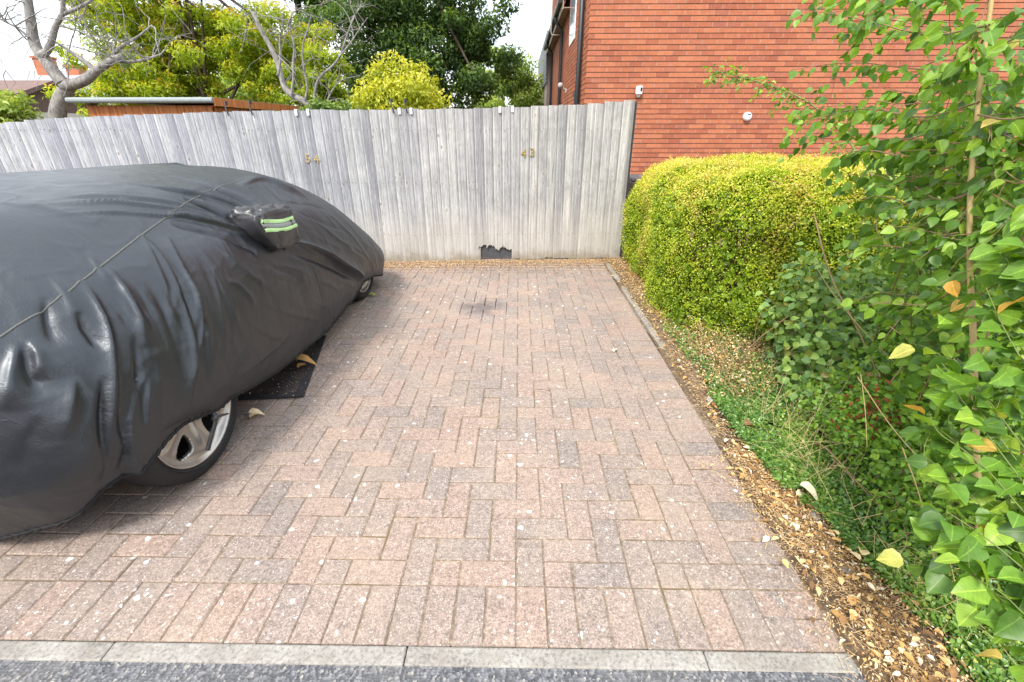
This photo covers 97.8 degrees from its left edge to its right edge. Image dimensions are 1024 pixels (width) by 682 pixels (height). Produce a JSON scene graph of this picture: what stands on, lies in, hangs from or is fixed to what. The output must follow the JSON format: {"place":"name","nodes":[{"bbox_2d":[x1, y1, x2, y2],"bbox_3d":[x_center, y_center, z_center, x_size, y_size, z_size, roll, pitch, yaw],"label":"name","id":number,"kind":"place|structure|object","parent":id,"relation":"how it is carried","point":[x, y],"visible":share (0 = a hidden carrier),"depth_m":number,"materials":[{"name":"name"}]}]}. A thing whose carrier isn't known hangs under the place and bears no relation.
{"place":"outdoors","nodes":[
{"label":"outdoors","id":0,"kind":"place"},
{"bbox_2d":[0,0,552,110],"label":"sky","id":1,"kind":"structure","parent":0,"point":[528,29],"materials":[{"name":"white"}]},
{"bbox_2d":[0,257,846,653],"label":"paving","id":2,"kind":"structure","parent":0,"point":[490,457],"depth_m":1.82,"materials":[{"name":"brown brick"}]},
{"bbox_2d":[119,278,372,486],"bbox_3d":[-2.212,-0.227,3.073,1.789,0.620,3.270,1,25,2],"label":"parked car","id":3,"kind":"object","parent":2,"relation":"on","point":[184,457],"visible":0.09,"depth_m":1.97,"materials":[{"name":"paint"}]},
{"bbox_2d":[0,162,383,540],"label":"car cover","id":4,"kind":"object","parent":3,"relation":"on","point":[147,311],"visible":1,"depth_m":1.76,"materials":[{"name":"black fabric"}]},
{"bbox_2d":[249,408,264,416],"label":"fallen leaf","id":5,"kind":"object","parent":2,"relation":"on","point":[253,411],"visible":1,"depth_m":2.43,"materials":[{"name":"beige plant"}]},
{"bbox_2d":[238,335,325,400],"bbox_3d":[-1.752,0.162,2.956,0.981,0.010,0.862,-3,26,-5],"label":"rubber mat","id":6,"kind":"object","parent":2,"relation":"on","point":[297,386],"visible":0.31,"depth_m":2.76,"materials":[{"name":"black rubber"}]},
{"bbox_2d":[296,354,317,367],"bbox_3d":[-1.347,0.141,2.910,0.106,0.117,0.103,16,30,30],"label":"fallen leaf","id":7,"kind":"object","parent":6,"relation":"on","point":[304,357],"visible":0.94,"depth_m":2.91,"materials":[{"name":"brown plant"}]},
{"bbox_2d":[0,100,637,261],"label":"wooden fence","id":8,"kind":"object","parent":2,"relation":"on","point":[531,182],"visible":0.79,"depth_m":4.83,"materials":[{"name":"grey wood"}]},
{"bbox_2d":[224,101,228,115],"bbox_3d":[-2.910,-2.372,4.558,0.028,0.138,0.062,-6,26,-12],"label":"fence hook","id":9,"kind":"object","parent":8,"relation":"attached to","point":[225,103],"visible":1,"depth_m":4.55,"materials":[{"name":"grey metal"}]},
{"bbox_2d":[481,245,511,256],"bbox_3d":[-0.221,-1.112,5.320,0.470,0.230,0.009,-1,28,-2],"label":"plastic sheet","id":10,"kind":"object","parent":8,"relation":"attached to","point":[490,251],"visible":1,"depth_m":5.34,"materials":[{"name":"black plastic"}]},
{"bbox_2d":[377,258,608,286],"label":"leaf litter","id":11,"kind":"object","parent":2,"relation":"on","point":[465,262],"visible":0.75,"depth_m":5.13,"materials":[{"name":"brown plant"}]},
{"bbox_2d":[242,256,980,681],"bbox_3d":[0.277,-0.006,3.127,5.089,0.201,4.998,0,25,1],"label":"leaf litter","id":12,"kind":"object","parent":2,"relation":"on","point":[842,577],"visible":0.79,"depth_m":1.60,"materials":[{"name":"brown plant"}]},
{"bbox_2d":[849,546,869,559],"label":"fallen leaf","id":13,"kind":"object","parent":12,"relation":"on","point":[862,552],"visible":1,"depth_m":1.57,"materials":[{"name":"beige plant"}]},
{"bbox_2d":[0,660,867,681],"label":"road","id":14,"kind":"structure","parent":0,"point":[46,671],"depth_m":1.29,"materials":[{"name":"grey asphalt"}]},
{"bbox_2d":[543,0,1023,211],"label":"brick building","id":15,"kind":"structure","parent":0,"point":[662,52],"depth_m":7.21,"materials":[{"name":"red brick"}]},
{"bbox_2d":[558,82,566,92],"bbox_3d":[1.142,-5.761,10.155,0.212,0.198,0.160,0,25,1],"label":"wall light","id":16,"kind":"object","parent":15,"relation":"attached to","point":[560,84],"visible":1,"depth_m":10.10,"materials":[{"name":"grey plastic"}]},
{"bbox_2d":[569,0,576,46],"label":"window","id":17,"kind":"structure","parent":15,"relation":"in","point":[573,2],"depth_m":9.00,"materials":[{"name":"white paint"}]},
{"bbox_2d":[635,86,642,96],"bbox_3d":[2.069,-4.066,7.287,0.110,0.162,0.085,0,25,1],"label":"security camera","id":18,"kind":"object","parent":15,"relation":"attached to","point":[639,91],"visible":1,"depth_m":7.25,"materials":[{"name":"white paint"}]},
{"bbox_2d":[743,112,751,120],"bbox_3d":[3.919,-3.728,7.426,0.140,0.140,0.072,0,25,1],"label":"wall sensor","id":19,"kind":"object","parent":15,"relation":"attached to","point":[747,116],"depth_m":7.41,"materials":[{"name":"white paint"}]},
{"label":"ground","id":20,"kind":"structure","parent":0,"visible":0},
{"bbox_2d":[0,88,44,122],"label":"leafy shrub","id":21,"kind":"object","parent":20,"relation":"on","point":[13,106],"visible":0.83,"depth_m":6.28,"materials":[{"name":"green plant"}]},
{"bbox_2d":[0,80,104,121],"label":"tiled roof house","id":22,"kind":"structure","parent":20,"relation":"on","point":[29,87],"depth_m":14.35,"materials":[{"name":"brown tile"}]},
{"bbox_2d":[0,56,136,104],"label":"slate roof house","id":23,"kind":"structure","parent":20,"relation":"on","point":[23,75],"depth_m":35.90,"materials":[{"name":"white brick"}]},
{"bbox_2d":[0,0,210,118],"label":"bare tree","id":24,"kind":"object","parent":20,"relation":"on","point":[59,105],"visible":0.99,"depth_m":6.81,"materials":[{"name":"grey plant"}]},
{"bbox_2d":[65,97,303,116],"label":"garden shed","id":25,"kind":"structure","parent":20,"relation":"on","point":[167,105],"depth_m":5.89,"materials":[{"name":"brown wood"}]},
{"bbox_2d":[41,0,337,116],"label":"acacia tree","id":26,"kind":"object","parent":20,"relation":"on","point":[184,71],"visible":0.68,"depth_m":8.69,"materials":[{"name":"green plant"}]},
{"bbox_2d":[208,73,289,110],"bbox_3d":[-12.245,-9.949,19.841,4.885,3.995,3.320,0,25,1],"label":"tree","id":27,"kind":"object","parent":20,"relation":"on","point":[239,94],"visible":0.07,"depth_m":18.85,"materials":[{"name":"green plant"}]},
{"bbox_2d":[228,0,351,71],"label":"dark tree","id":28,"kind":"object","parent":20,"relation":"on","point":[298,3],"visible":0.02,"depth_m":12.48,"materials":[{"name":"green plant"}]},
{"bbox_2d":[221,0,376,108],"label":"bare tree","id":29,"kind":"object","parent":20,"relation":"on","point":[287,90],"visible":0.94,"depth_m":7.84,"materials":[{"name":"grey plant"}]},
{"bbox_2d":[265,43,356,110],"bbox_3d":[-3.946,-4.381,9.270,1.772,3.007,1.435,-12,28,-23],"label":"acacia tree","id":30,"kind":"object","parent":20,"relation":"on","point":[339,91],"visible":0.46,"depth_m":8.72,"materials":[{"name":"green plant"}]},
{"bbox_2d":[298,95,357,110],"bbox_3d":[-3.110,-3.370,8.251,1.505,2.055,0.855,0,25,1],"label":"leafy shrub","id":31,"kind":"object","parent":20,"relation":"on","point":[317,105],"visible":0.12,"depth_m":7.74,"materials":[{"name":"green plant"}]},
{"bbox_2d":[342,64,365,109],"bbox_3d":[-6.907,-12.356,24.202,6.198,4.605,3.672,0,25,1],"label":"tree","id":32,"kind":"object","parent":20,"relation":"on","point":[349,93],"visible":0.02,"depth_m":23.12,"materials":[{"name":"green plant"}]},
{"bbox_2d":[349,48,452,109],"bbox_3d":[-1.817,-3.273,7.369,1.845,2.640,1.604,0,25,1],"label":"golden shrub","id":33,"kind":"object","parent":20,"relation":"on","point":[415,90],"visible":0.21,"depth_m":6.73,"materials":[{"name":"yellow plant"}]},
{"bbox_2d":[284,0,526,108],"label":"dark tree","id":34,"kind":"object","parent":20,"relation":"on","point":[408,29],"visible":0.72,"depth_m":11.36,"materials":[{"name":"green plant"}]},
{"bbox_2d":[0,640,860,672],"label":"kerb","id":35,"kind":"structure","parent":20,"relation":"on","point":[468,657],"depth_m":1.33,"materials":[{"name":"concrete"}]},
{"bbox_2d":[450,68,513,108],"bbox_3d":[-0.841,-12.178,23.989,4.907,4.469,3.732,0,25,1],"label":"tree","id":36,"kind":"object","parent":20,"relation":"on","point":[486,104],"visible":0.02,"depth_m":22.87,"materials":[{"name":"green plant"}]},
{"bbox_2d":[483,46,543,107],"bbox_3d":[0.401,-9.456,18.217,3.458,4.495,2.412,0,25,1],"label":"light tree","id":37,"kind":"object","parent":20,"relation":"on","point":[530,90],"visible":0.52,"depth_m":17.55,"materials":[{"name":"green plant"}]},
{"bbox_2d":[538,30,550,105],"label":"neighbouring house","id":38,"kind":"structure","parent":20,"relation":"on","point":[544,68],"depth_m":16.51,"materials":[{"name":"tile"}]},
{"bbox_2d":[605,263,665,348],"bbox_3d":[1.095,-0.371,4.213,0.052,0.141,2.240,0,25,1],"label":"path edging","id":39,"kind":"object","parent":20,"relation":"on","point":[638,311],"visible":0.47,"depth_m":3.82,"materials":[{"name":"concrete"}]},
{"bbox_2d":[604,214,1022,681],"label":"planting bed","id":40,"kind":"object","parent":20,"relation":"on","point":[686,387],"visible":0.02,"depth_m":1.69,"materials":[{"name":"soil"}]},
{"bbox_2d":[627,174,674,219],"bbox_3d":[1.850,-1.769,6.040,0.658,0.860,0.700,0,25,1],"label":"wheelie bin","id":41,"kind":"object","parent":40,"relation":"on","point":[633,178],"visible":0.19,"depth_m":5.96,"materials":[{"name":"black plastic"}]},
{"bbox_2d":[744,418,755,425],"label":"fallen leaf","id":42,"kind":"object","parent":40,"relation":"on","point":[747,421],"visible":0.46,"depth_m":2.23,"materials":[{"name":"brown plant"}]},
{"bbox_2d":[619,150,993,352],"bbox_3d":[2.490,-0.949,3.953,2.708,1.370,2.823,0,25,1],"label":"golden hedge","id":43,"kind":"object","parent":40,"relation":"on","point":[771,197],"visible":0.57,"depth_m":3.04,"materials":[{"name":"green plant"}]},
{"bbox_2d":[701,57,911,374],"bbox_3d":[1.892,-0.773,2.833,0.649,1.855,1.655,-14,29,-27],"label":"wild rose","id":44,"kind":"object","parent":40,"relation":"on","point":[767,86],"visible":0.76,"depth_m":2.88,"materials":[{"name":"green plant"}]},
{"bbox_2d":[796,482,817,501],"bbox_3d":[1.209,0.627,1.827,0.073,0.092,0.082,0,25,1],"label":"fallen leaf","id":45,"kind":"object","parent":40,"relation":"on","point":[809,487],"visible":0.85,"depth_m":1.82,"materials":[{"name":"beige plant"}]},
{"bbox_2d":[808,510,820,519],"bbox_3d":[1.209,0.696,1.784,0.040,0.029,0.040,0,25,1],"label":"stone","id":46,"kind":"object","parent":40,"relation":"on","point":[814,514],"visible":0.73,"depth_m":1.77,"materials":[{"name":"stone"}]},
{"bbox_2d":[661,303,1023,681],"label":"ground cover","id":47,"kind":"object","parent":40,"relation":"on","point":[986,669],"visible":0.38,"depth_m":1.84,"materials":[{"name":"green plant"}]},
{"bbox_2d":[839,566,851,573],"bbox_3d":[1.167,0.802,1.560,0.035,0.026,0.038,-12,28,-24],"label":"stone","id":48,"kind":"object","parent":40,"relation":"on","point":[847,571],"visible":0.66,"depth_m":1.55,"materials":[{"name":"stone"}]},
{"bbox_2d":[677,317,1014,662],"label":"dry grass","id":49,"kind":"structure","parent":40,"relation":"on","point":[725,355],"depth_m":2.05,"materials":[{"name":"plant"}]},
{"bbox_2d":[829,376,903,466],"bbox_3d":[1.447,0.389,1.871,0.233,0.541,0.253,17,30,32],"label":"withered plant","id":50,"kind":"object","parent":40,"relation":"on","point":[869,410],"visible":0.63,"depth_m":1.78,"materials":[{"name":"green plant"}]},
{"bbox_2d":[737,159,999,422],"bbox_3d":[2.277,-0.280,2.407,1.866,1.353,1.291,0,25,1],"label":"bramble bush","id":51,"kind":"object","parent":40,"relation":"on","point":[840,339],"visible":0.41,"depth_m":2.43,"materials":[{"name":"green plant"}]},
{"bbox_2d":[813,212,972,557],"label":"dead stems","id":52,"kind":"object","parent":40,"relation":"on","point":[849,313],"visible":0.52,"depth_m":1.87,"materials":[{"name":"brown plant"}]},
{"bbox_2d":[777,0,1023,575],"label":"birch sapling","id":53,"kind":"object","parent":40,"relation":"on","point":[1002,214],"visible":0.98,"depth_m":1.43,"materials":[{"name":"green plant"}]},
{"bbox_2d":[784,159,1023,599],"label":"hawthorn shrub","id":54,"kind":"object","parent":40,"relation":"on","point":[926,489],"visible":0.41,"depth_m":1.70,"materials":[{"name":"green plant"}]},
{"bbox_2d":[859,50,1023,480],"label":"birch regrowth","id":55,"kind":"object","parent":40,"relation":"on","point":[958,338],"visible":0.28,"depth_m":1.59,"materials":[{"name":"green plant"}]},
{"bbox_2d":[876,198,1023,681],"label":"leafy shoots","id":56,"kind":"object","parent":40,"relation":"on","point":[970,553],"visible":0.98,"depth_m":1.02,"materials":[{"name":"green plant"}]}
]}

